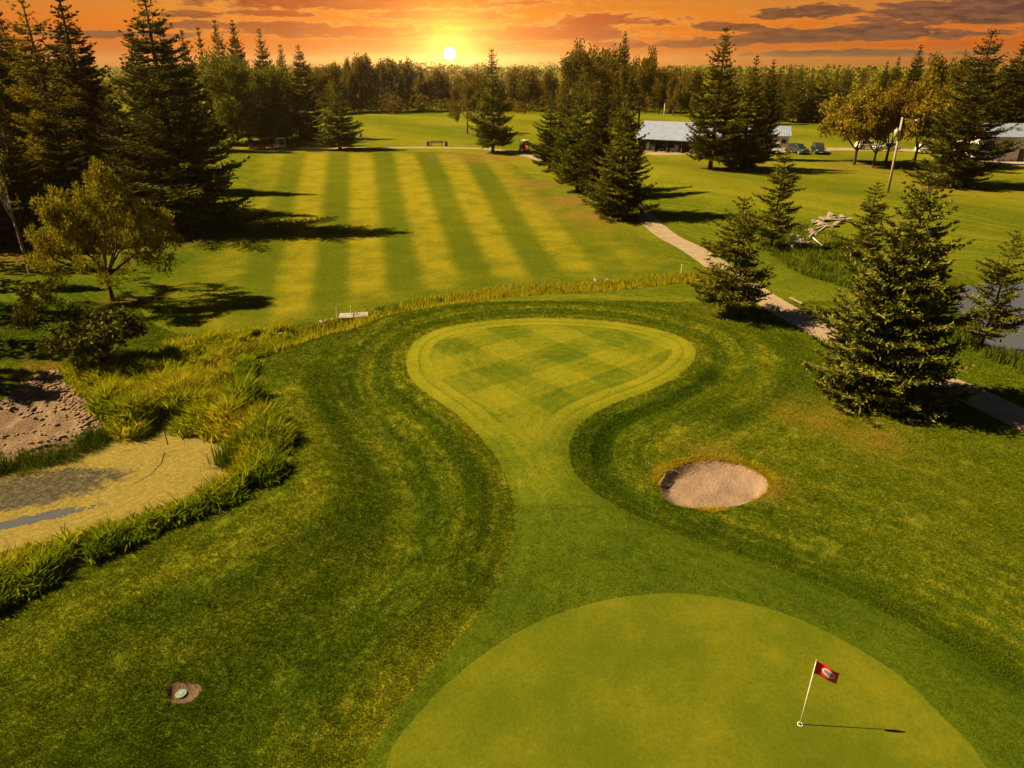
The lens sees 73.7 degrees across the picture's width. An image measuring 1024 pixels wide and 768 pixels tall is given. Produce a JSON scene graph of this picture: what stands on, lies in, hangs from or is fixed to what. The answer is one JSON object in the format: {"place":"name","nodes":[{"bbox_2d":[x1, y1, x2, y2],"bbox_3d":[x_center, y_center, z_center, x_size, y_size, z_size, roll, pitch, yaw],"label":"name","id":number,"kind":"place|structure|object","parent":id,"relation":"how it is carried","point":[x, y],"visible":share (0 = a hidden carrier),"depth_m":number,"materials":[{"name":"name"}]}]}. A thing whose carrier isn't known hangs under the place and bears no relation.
{"place":"outdoors","nodes":[
{"label":"outdoors","id":0,"kind":"place"},
{"bbox_2d":[0,370,105,466],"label":"sand bank","id":1,"kind":"structure","parent":0,"point":[12,423],"depth_m":32.44,"materials":[{"name":"sand"}]},
{"bbox_2d":[0,369,106,468],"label":"clods","id":2,"kind":"object","parent":1,"relation":"on","point":[58,393],"visible":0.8,"depth_m":33.67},
{"bbox_2d":[0,431,226,551],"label":"pond","id":3,"kind":"structure","parent":0,"point":[93,487],"depth_m":27.95,"materials":[{"name":"liquid"}]},
{"bbox_2d":[0,320,326,611],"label":"tall grass","id":4,"kind":"structure","parent":0,"point":[128,390],"depth_m":31.35,"materials":[{"name":"plant"}]},
{"bbox_2d":[0,66,1023,767],"bbox_3d":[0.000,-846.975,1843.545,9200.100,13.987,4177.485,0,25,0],"label":"ground","id":5,"kind":"structure","parent":0,"point":[692,198],"depth_m":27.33,"materials":[{"name":"green plant"}]},
{"bbox_2d":[0,81,18,164],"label":"spruce tree","id":6,"kind":"object","parent":5,"relation":"on","point":[4,112],"visible":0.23,"depth_m":63.56,"materials":[{"name":"green plant"}]},
{"bbox_2d":[0,148,31,272],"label":"leafy tree","id":7,"kind":"object","parent":5,"relation":"on","point":[8,208],"visible":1,"depth_m":52.20,"materials":[{"name":"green plant"}]},
{"bbox_2d":[0,163,40,240],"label":"spruce tree","id":8,"kind":"object","parent":5,"relation":"on","point":[3,229],"visible":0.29,"depth_m":61.97,"materials":[{"name":"green plant"}]},
{"bbox_2d":[0,40,45,193],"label":"spruce tree","id":9,"kind":"object","parent":5,"relation":"on","point":[10,104],"visible":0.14,"depth_m":79.11,"materials":[{"name":"green plant"}]},
{"bbox_2d":[0,12,50,170],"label":"spruce tree","id":10,"kind":"object","parent":5,"relation":"on","point":[6,56],"visible":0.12,"depth_m":86.77,"materials":[{"name":"green plant"}]},
{"bbox_2d":[0,120,69,247],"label":"spruce tree","id":11,"kind":"object","parent":5,"relation":"on","point":[25,214],"visible":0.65,"depth_m":61.66,"materials":[{"name":"green plant"}]},
{"bbox_2d":[0,0,91,197],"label":"spruce tree","id":12,"kind":"object","parent":5,"relation":"on","point":[28,97],"visible":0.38,"depth_m":72.54,"materials":[{"name":"green plant"}]},
{"bbox_2d":[8,282,92,357],"bbox_3d":[-24.826,-3.198,37.130,4.170,5.039,2.635,-21,32,-37],"label":"leaning shrub","id":13,"kind":"object","parent":5,"relation":"on","point":[24,318],"visible":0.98,"depth_m":36.14,"materials":[{"name":"green plant"}]},
{"bbox_2d":[0,419,121,480],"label":"reeds","id":14,"kind":"object","parent":5,"relation":"on","point":[62,454],"visible":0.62,"depth_m":29.57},
{"bbox_2d":[41,42,123,208],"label":"spruce tree","id":15,"kind":"object","parent":5,"relation":"on","point":[75,105],"visible":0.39,"depth_m":69.79,"materials":[{"name":"green plant"}]},
{"bbox_2d":[30,106,136,229],"bbox_3d":[-41.945,-20.414,65.974,9.091,12.326,8.469,-16,30,-31],"label":"spruce tree","id":16,"kind":"object","parent":5,"relation":"on","point":[59,179],"visible":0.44,"depth_m":64.42,"materials":[{"name":"green plant"}]},
{"bbox_2d":[36,0,138,182],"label":"spruce tree","id":17,"kind":"object","parent":5,"relation":"on","point":[84,62],"visible":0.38,"depth_m":70.16,"materials":[{"name":"green plant"}]},
{"bbox_2d":[34,305,152,363],"bbox_3d":[-22.039,-2.182,36.408,5.046,3.720,4.536,-6,26,-12],"label":"scrub bush","id":18,"kind":"object","parent":5,"relation":"on","point":[93,333],"visible":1,"depth_m":35.62,"materials":[{"name":"green leaves"},{"name":"bark"}]},
{"bbox_2d":[21,155,185,300],"bbox_3d":[-27.752,-9.474,46.248,11.206,11.707,9.188,17,30,32],"label":"leafy tree","id":19,"kind":"object","parent":5,"relation":"on","point":[68,225],"visible":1,"depth_m":44.56,"materials":[{"name":"green plant"}]},
{"bbox_2d":[87,86,164,227],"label":"spruce tree","id":20,"kind":"object","parent":5,"relation":"on","point":[115,129],"visible":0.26,"depth_m":67.33,"materials":[{"name":"green plant"}]},
{"bbox_2d":[119,28,186,189],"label":"spruce tree","id":21,"kind":"object","parent":5,"relation":"on","point":[135,97],"visible":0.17,"depth_m":83.34,"materials":[{"name":"green plant"}]},
{"bbox_2d":[96,0,269,237],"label":"spruce tree","id":22,"kind":"object","parent":5,"relation":"on","point":[187,189],"visible":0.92,"depth_m":64.31,"materials":[{"name":"green plant"}]},
{"bbox_2d":[158,34,209,138],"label":"spruce tree","id":23,"kind":"object","parent":5,"relation":"on","point":[183,97],"visible":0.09,"depth_m":124.21,"materials":[{"name":"green plant"}]},
{"bbox_2d":[167,682,201,702],"bbox_3d":[-8.712,8.201,18.081,0.855,0.182,0.621,0,25,0],"label":"dirt patch","id":24,"kind":"object","parent":5,"relation":"on","point":[193,689],"visible":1,"depth_m":18.19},
{"bbox_2d":[178,30,220,140],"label":"spruce tree","id":25,"kind":"object","parent":5,"relation":"on","point":[185,58],"visible":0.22,"depth_m":133.41,"materials":[{"name":"green plant"}]},
{"bbox_2d":[195,26,231,143],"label":"spruce tree","id":26,"kind":"object","parent":5,"relation":"on","point":[200,45],"visible":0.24,"depth_m":136.13,"materials":[{"name":"green plant"}]},
{"bbox_2d":[200,424,246,471],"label":"cattails","id":27,"kind":"object","parent":5,"relation":"on","point":[220,456],"visible":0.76,"depth_m":29.14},
{"bbox_2d":[205,20,245,141],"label":"spruce tree","id":28,"kind":"object","parent":5,"relation":"on","point":[214,40],"visible":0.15,"depth_m":135.47,"materials":[{"name":"green plant"}]},
{"bbox_2d":[224,19,262,141],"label":"spruce tree","id":29,"kind":"object","parent":5,"relation":"on","point":[241,56],"visible":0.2,"depth_m":139.57,"materials":[{"name":"green plant"}]},
{"bbox_2d":[193,46,295,145],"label":"leafy tree","id":30,"kind":"object","parent":5,"relation":"on","point":[240,111],"visible":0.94,"depth_m":130.52,"materials":[{"name":"green plant"}]},
{"bbox_2d":[249,27,295,140],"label":"spruce tree","id":31,"kind":"object","parent":5,"relation":"on","point":[261,55],"visible":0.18,"depth_m":142.06,"materials":[{"name":"green plant"}]},
{"bbox_2d":[257,70,302,145],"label":"spruce tree","id":32,"kind":"object","parent":5,"relation":"on","point":[277,130],"visible":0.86,"depth_m":136.16,"materials":[{"name":"green plant"}]},
{"bbox_2d":[275,45,301,138],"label":"spruce tree","id":33,"kind":"object","parent":5,"relation":"on","point":[291,112],"visible":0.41,"depth_m":149.11,"materials":[{"name":"green plant"}]},
{"bbox_2d":[281,43,330,140],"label":"spruce tree","id":34,"kind":"object","parent":5,"relation":"on","point":[308,130],"visible":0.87,"depth_m":149.13,"materials":[{"name":"green plant"}]},
{"bbox_2d":[301,63,338,111],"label":"leafy tree","id":35,"kind":"object","parent":5,"relation":"on","point":[324,82],"visible":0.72,"depth_m":227.84,"materials":[{"name":"green plant"}]},
{"bbox_2d":[311,81,363,149],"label":"spruce tree","id":36,"kind":"object","parent":5,"relation":"on","point":[333,136],"visible":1,"depth_m":130.46,"materials":[{"name":"green plant"}]},
{"bbox_2d":[330,56,355,109],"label":"leafy tree","id":37,"kind":"object","parent":5,"relation":"on","point":[343,78],"visible":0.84,"depth_m":229.87,"materials":[{"name":"green plant"}]},
{"bbox_2d":[344,52,377,111],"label":"leafy tree","id":38,"kind":"object","parent":5,"relation":"on","point":[355,65],"visible":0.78,"depth_m":233.79,"materials":[{"name":"green plant"}]},
{"bbox_2d":[356,52,393,111],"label":"leafy tree","id":39,"kind":"object","parent":5,"relation":"on","point":[381,77],"visible":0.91,"depth_m":233.92,"materials":[{"name":"green plant"}]},
{"bbox_2d":[382,55,415,110],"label":"leafy tree","id":40,"kind":"object","parent":5,"relation":"on","point":[398,83],"visible":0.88,"depth_m":238.16,"materials":[{"name":"green plant"}]},
{"bbox_2d":[141,152,680,334],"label":"fairway","id":41,"kind":"structure","parent":5,"relation":"on","point":[325,236],"depth_m":63.49,"materials":[{"name":"plant"}]},
{"bbox_2d":[406,64,433,109],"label":"leafy tree","id":42,"kind":"object","parent":5,"relation":"on","point":[416,83],"visible":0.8,"depth_m":238.22,"materials":[{"name":"green plant"}]},
{"bbox_2d":[421,68,451,110],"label":"leafy tree","id":43,"kind":"object","parent":5,"relation":"on","point":[437,87],"visible":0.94,"depth_m":240.31,"materials":[{"name":"green plant"}]},
{"bbox_2d":[444,72,463,101],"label":"leafy tree","id":44,"kind":"object","parent":5,"relation":"on","point":[454,83],"visible":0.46,"depth_m":245.02,"materials":[{"name":"green plant"}]},
{"bbox_2d":[447,73,482,133],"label":"leafy tree","id":45,"kind":"object","parent":5,"relation":"on","point":[468,99],"visible":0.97,"depth_m":154.76,"materials":[{"name":"green plant"}]},
{"bbox_2d":[460,68,490,102],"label":"leafy tree","id":46,"kind":"object","parent":5,"relation":"on","point":[468,73],"visible":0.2,"depth_m":243.58,"materials":[{"name":"green plant"}]},
{"bbox_2d":[228,266,726,358],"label":"creek grass","id":47,"kind":"structure","parent":5,"relation":"on","point":[605,285],"depth_m":49.76,"materials":[{"name":"plant"}]},
{"bbox_2d":[467,48,517,152],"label":"spruce tree","id":48,"kind":"object","parent":5,"relation":"on","point":[492,133],"visible":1,"depth_m":125.69,"materials":[{"name":"green plant"}]},
{"bbox_2d":[496,67,519,99],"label":"leafy tree","id":49,"kind":"object","parent":5,"relation":"on","point":[509,84],"visible":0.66,"depth_m":242.10,"materials":[{"name":"green plant"}]},
{"bbox_2d":[0,44,1022,115],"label":"dark wood","id":50,"kind":"object","parent":5,"relation":"on","point":[995,83],"visible":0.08,"depth_m":203.97,"materials":[{"name":"plant"}]},
{"bbox_2d":[512,65,544,110],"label":"leafy tree","id":51,"kind":"object","parent":5,"relation":"on","point":[527,83],"visible":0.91,"depth_m":239.60,"materials":[{"name":"green plant"}]},
{"bbox_2d":[36,64,1021,113],"bbox_3d":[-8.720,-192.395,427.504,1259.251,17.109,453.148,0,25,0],"label":"wood","id":52,"kind":"object","parent":5,"relation":"on","point":[372,104],"visible":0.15,"depth_m":246.08,"materials":[{"name":"green plant"}]},
{"bbox_2d":[51,61,1020,81],"bbox_3d":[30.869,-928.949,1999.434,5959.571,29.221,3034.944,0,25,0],"label":"horizon wood","id":53,"kind":"object","parent":5,"relation":"on","point":[454,69],"visible":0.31,"depth_m":770.05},
{"bbox_2d":[522,91,560,170],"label":"spruce tree","id":54,"kind":"object","parent":5,"relation":"on","point":[546,137],"visible":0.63,"depth_m":102.68,"materials":[{"name":"green plant"}]},
{"bbox_2d":[530,65,559,106],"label":"leafy tree","id":55,"kind":"object","parent":5,"relation":"on","point":[549,83],"visible":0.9,"depth_m":237.19,"materials":[{"name":"green plant"}]},
{"bbox_2d":[546,84,584,171],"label":"spruce tree","id":56,"kind":"object","parent":5,"relation":"on","point":[565,104],"visible":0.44,"depth_m":98.83,"materials":[{"name":"green plant"}]},
{"bbox_2d":[550,69,611,192],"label":"spruce tree","id":57,"kind":"object","parent":5,"relation":"on","point":[569,169],"visible":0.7,"depth_m":84.38,"materials":[{"name":"green plant"}]},
{"bbox_2d":[554,38,617,110],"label":"leafy tree","id":58,"kind":"object","parent":5,"relation":"on","point":[580,59],"visible":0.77,"depth_m":151.62,"materials":[{"name":"green plant"}]},
{"bbox_2d":[568,77,618,197],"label":"spruce tree","id":59,"kind":"object","parent":5,"relation":"on","point":[597,136],"visible":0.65,"depth_m":81.09,"materials":[{"name":"green plant"}]},
{"bbox_2d":[587,42,640,123],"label":"leafy tree","id":60,"kind":"object","parent":5,"relation":"on","point":[593,52],"visible":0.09,"depth_m":175.06,"materials":[{"name":"green plant"}]},
{"bbox_2d":[578,81,659,221],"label":"spruce tree","id":61,"kind":"object","parent":5,"relation":"on","point":[616,192],"visible":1,"depth_m":71.89,"materials":[{"name":"green plant"}]},
{"bbox_2d":[606,30,638,127],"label":"spruce tree","id":62,"kind":"object","parent":5,"relation":"on","point":[623,56],"visible":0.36,"depth_m":166.72,"materials":[{"name":"green plant"}]},
{"bbox_2d":[609,45,657,131],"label":"leafy tree","id":63,"kind":"object","parent":5,"relation":"on","point":[644,78],"visible":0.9,"depth_m":161.02,"materials":[{"name":"green plant"}]},
{"bbox_2d":[647,66,682,112],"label":"leafy tree","id":64,"kind":"object","parent":5,"relation":"on","point":[659,87],"visible":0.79,"depth_m":228.11,"materials":[{"name":"green plant"}]},
{"bbox_2d":[664,70,691,115],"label":"leafy tree","id":65,"kind":"object","parent":5,"relation":"on","point":[673,83],"visible":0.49,"depth_m":216.41,"materials":[{"name":"green plant"}]},
{"bbox_2d":[634,120,730,153],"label":"open shed","id":66,"kind":"structure","parent":5,"relation":"on","point":[667,134],"depth_m":129.23,"materials":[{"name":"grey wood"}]},
{"bbox_2d":[386,593,985,767],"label":"putting green","id":67,"kind":"object","parent":5,"relation":"on","point":[670,680],"visible":0.99,"depth_m":17.47,"materials":[{"name":"plant"}]},
{"bbox_2d":[800,660,838,723],"bbox_3d":[7.404,7.527,16.413,0.602,2.320,0.069,3,25,6],"label":"golf flag","id":68,"kind":"object","parent":67,"relation":"on","point":[825,671],"visible":0.99,"depth_m":16.09,"materials":[{"name":"fabric"}]},
{"bbox_2d":[672,67,706,116],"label":"leafy tree","id":69,"kind":"object","parent":5,"relation":"on","point":[683,98],"visible":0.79,"depth_m":211.06,"materials":[{"name":"green plant"}]},
{"bbox_2d":[660,460,767,507],"bbox_3d":[7.911,4.039,26.905,4.309,0.457,3.236,0,25,0],"label":"bunker","id":70,"kind":"object","parent":5,"relation":"on","point":[711,483],"visible":0.96,"depth_m":27.22},
{"bbox_2d":[648,452,780,513],"bbox_3d":[7.996,3.727,27.040,4.701,0.518,4.135,-18,31,-34],"label":"bunker fringe","id":71,"kind":"object","parent":5,"relation":"on","point":[731,458],"visible":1,"depth_m":27.59,"materials":[{"name":"green plant"}]},
{"bbox_2d":[685,27,750,168],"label":"spruce tree","id":72,"kind":"object","parent":5,"relation":"on","point":[715,143],"visible":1,"depth_m":99.58,"materials":[{"name":"green plant"}]},
{"bbox_2d":[686,195,778,314],"bbox_3d":[14.106,-7.936,43.418,5.691,8.083,5.936,8,26,17],"label":"spruce tree","id":73,"kind":"object","parent":5,"relation":"on","point":[749,293],"visible":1,"depth_m":43.34,"materials":[{"name":"green plant"}]},
{"bbox_2d":[722,54,772,169],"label":"spruce tree","id":74,"kind":"object","parent":5,"relation":"on","point":[747,160],"visible":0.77,"depth_m":102.82,"materials":[{"name":"green plant"}]},
{"bbox_2d":[750,60,781,158],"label":"spruce tree","id":75,"kind":"object","parent":5,"relation":"on","point":[767,143],"visible":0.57,"depth_m":113.84,"materials":[{"name":"green plant"}]},
{"bbox_2d":[741,126,791,149],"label":"garage","id":76,"kind":"structure","parent":5,"relation":"on","point":[784,135],"depth_m":130.66,"materials":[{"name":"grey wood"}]},
{"bbox_2d":[739,148,806,246],"bbox_3d":[24.203,-16.920,62.720,7.181,9.448,4.595,-19,31,-35],"label":"spruce tree","id":77,"kind":"object","parent":5,"relation":"on","point":[772,224],"visible":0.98,"depth_m":62.48,"materials":[{"name":"green plant"}]},
{"bbox_2d":[767,68,786,122],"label":"spruce tree","id":78,"kind":"object","parent":5,"relation":"on","point":[777,95],"visible":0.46,"depth_m":187.96,"materials":[{"name":"green plant"}]},
{"bbox_2d":[645,148,915,154],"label":"lane","id":79,"kind":"structure","parent":5,"relation":"on","point":[672,153],"depth_m":130.85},
{"bbox_2d":[776,64,793,121],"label":"spruce tree","id":80,"kind":"object","parent":5,"relation":"on","point":[786,84],"visible":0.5,"depth_m":197.90,"materials":[{"name":"green plant"}]},
{"bbox_2d":[783,63,811,122],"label":"spruce tree","id":81,"kind":"object","parent":5,"relation":"on","point":[796,98],"visible":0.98,"depth_m":193.12,"materials":[{"name":"green plant"}]},
{"bbox_2d":[786,142,809,153],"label":"parked car","id":82,"kind":"object","parent":5,"relation":"on","point":[798,148],"visible":0.93,"depth_m":124.95,"materials":[{"name":"green paint"}]},
{"bbox_2d":[796,69,820,122],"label":"spruce tree","id":83,"kind":"object","parent":5,"relation":"on","point":[808,114],"visible":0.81,"depth_m":195.36,"materials":[{"name":"green plant"}]},
{"bbox_2d":[810,142,825,153],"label":"parked car","id":84,"kind":"object","parent":5,"relation":"on","point":[816,147],"visible":1,"depth_m":124.68,"materials":[{"name":"blue paint"}]},
{"bbox_2d":[804,66,835,121],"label":"spruce tree","id":85,"kind":"object","parent":5,"relation":"on","point":[821,91],"visible":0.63,"depth_m":196.05,"materials":[{"name":"green plant"}]},
{"bbox_2d":[835,64,852,105],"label":"spruce tree","id":86,"kind":"object","parent":5,"relation":"on","point":[846,82],"visible":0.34,"depth_m":199.92,"materials":[{"name":"green plant"}]},
{"bbox_2d":[817,83,903,164],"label":"leafy tree","id":87,"kind":"object","parent":5,"relation":"on","point":[839,122],"visible":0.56,"depth_m":108.11,"materials":[{"name":"green plant"}]},
{"bbox_2d":[832,181,894,260],"bbox_3d":[29.074,-13.027,56.055,5.726,7.243,3.663,-19,31,-35],"label":"spruce tree","id":88,"kind":"object","parent":5,"relation":"on","point":[864,241],"visible":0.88,"depth_m":55.88,"materials":[{"name":"green plant"}]},
{"bbox_2d":[846,86,907,167],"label":"leafy tree","id":89,"kind":"object","parent":5,"relation":"on","point":[875,125],"visible":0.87,"depth_m":105.57,"materials":[{"name":"green plant"}]},
{"bbox_2d":[874,61,889,98],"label":"spruce tree","id":90,"kind":"object","parent":5,"relation":"on","point":[882,82],"visible":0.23,"depth_m":176.92,"materials":[{"name":"green plant"}]},
{"bbox_2d":[795,171,984,425],"bbox_3d":[17.970,-3.974,31.270,8.170,11.449,7.162,12,28,23],"label":"spruce tree","id":91,"kind":"object","parent":5,"relation":"on","point":[870,343],"visible":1,"depth_m":30.95,"materials":[{"name":"green plant"}]},
{"bbox_2d":[758,220,1023,374],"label":"marsh reeds","id":92,"kind":"object","parent":5,"relation":"on","point":[1011,356],"visible":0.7,"depth_m":56.68,"materials":[{"name":"plant"}]},
{"bbox_2d":[884,57,901,96],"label":"spruce tree","id":93,"kind":"object","parent":5,"relation":"on","point":[895,74],"visible":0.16,"depth_m":172.64,"materials":[{"name":"green plant"}]},
{"bbox_2d":[886,117,919,192],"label":"utility pole","id":94,"kind":"object","parent":5,"relation":"on","point":[897,132],"visible":0.96,"depth_m":84.20,"materials":[{"name":"brown wood"}]},
{"bbox_2d":[878,77,934,162],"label":"leafy tree","id":95,"kind":"object","parent":5,"relation":"on","point":[906,109],"visible":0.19,"depth_m":108.53,"materials":[{"name":"green plant"}]},
{"bbox_2d":[890,45,925,127],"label":"spruce tree","id":96,"kind":"object","parent":5,"relation":"on","point":[915,73],"visible":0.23,"depth_m":161.72,"materials":[{"name":"green plant"}]},
{"bbox_2d":[900,72,964,166],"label":"leafy tree","id":97,"kind":"object","parent":5,"relation":"on","point":[931,100],"visible":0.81,"depth_m":105.00,"materials":[{"name":"green plant"}]},
{"bbox_2d":[918,50,971,138],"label":"leafy tree","id":98,"kind":"object","parent":5,"relation":"on","point":[938,68],"visible":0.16,"depth_m":145.08,"materials":[{"name":"green plant"}]},
{"bbox_2d":[900,26,1022,190],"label":"spruce tree","id":99,"kind":"object","parent":5,"relation":"on","point":[961,168],"visible":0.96,"depth_m":89.34,"materials":[{"name":"green plant"}]},
{"bbox_2d":[954,228,1023,345],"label":"pine tree","id":100,"kind":"object","parent":5,"relation":"on","point":[1003,315],"visible":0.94,"depth_m":38.47,"materials":[{"name":"green plant"}]},
{"bbox_2d":[957,123,1023,164],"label":"house","id":101,"kind":"structure","parent":5,"relation":"on","point":[1014,136],"depth_m":114.17,"materials":[{"name":"metal"}]},
{"bbox_2d":[982,41,1023,129],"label":"spruce tree","id":102,"kind":"object","parent":5,"relation":"on","point":[1014,101],"visible":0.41,"depth_m":116.66,"materials":[{"name":"green plant"}]},
{"bbox_2d":[0,0,1023,67],"label":"sky","id":103,"kind":"structure","parent":0,"point":[856,33],"materials":[{"name":"orange"}]},
{"bbox_2d":[209,146,1023,432],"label":"path","id":104,"kind":"structure","parent":0,"point":[999,408],"depth_m":45.67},
{"bbox_2d":[359,318,1023,767],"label":"fairway","id":105,"kind":"structure","parent":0,"point":[523,398],"depth_m":23.84,"materials":[{"name":"plant"}]},
{"bbox_2d":[956,281,1023,354],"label":"pond","id":106,"kind":"structure","parent":0,"point":[1009,340],"depth_m":47.83,"materials":[{"name":"liquid"}]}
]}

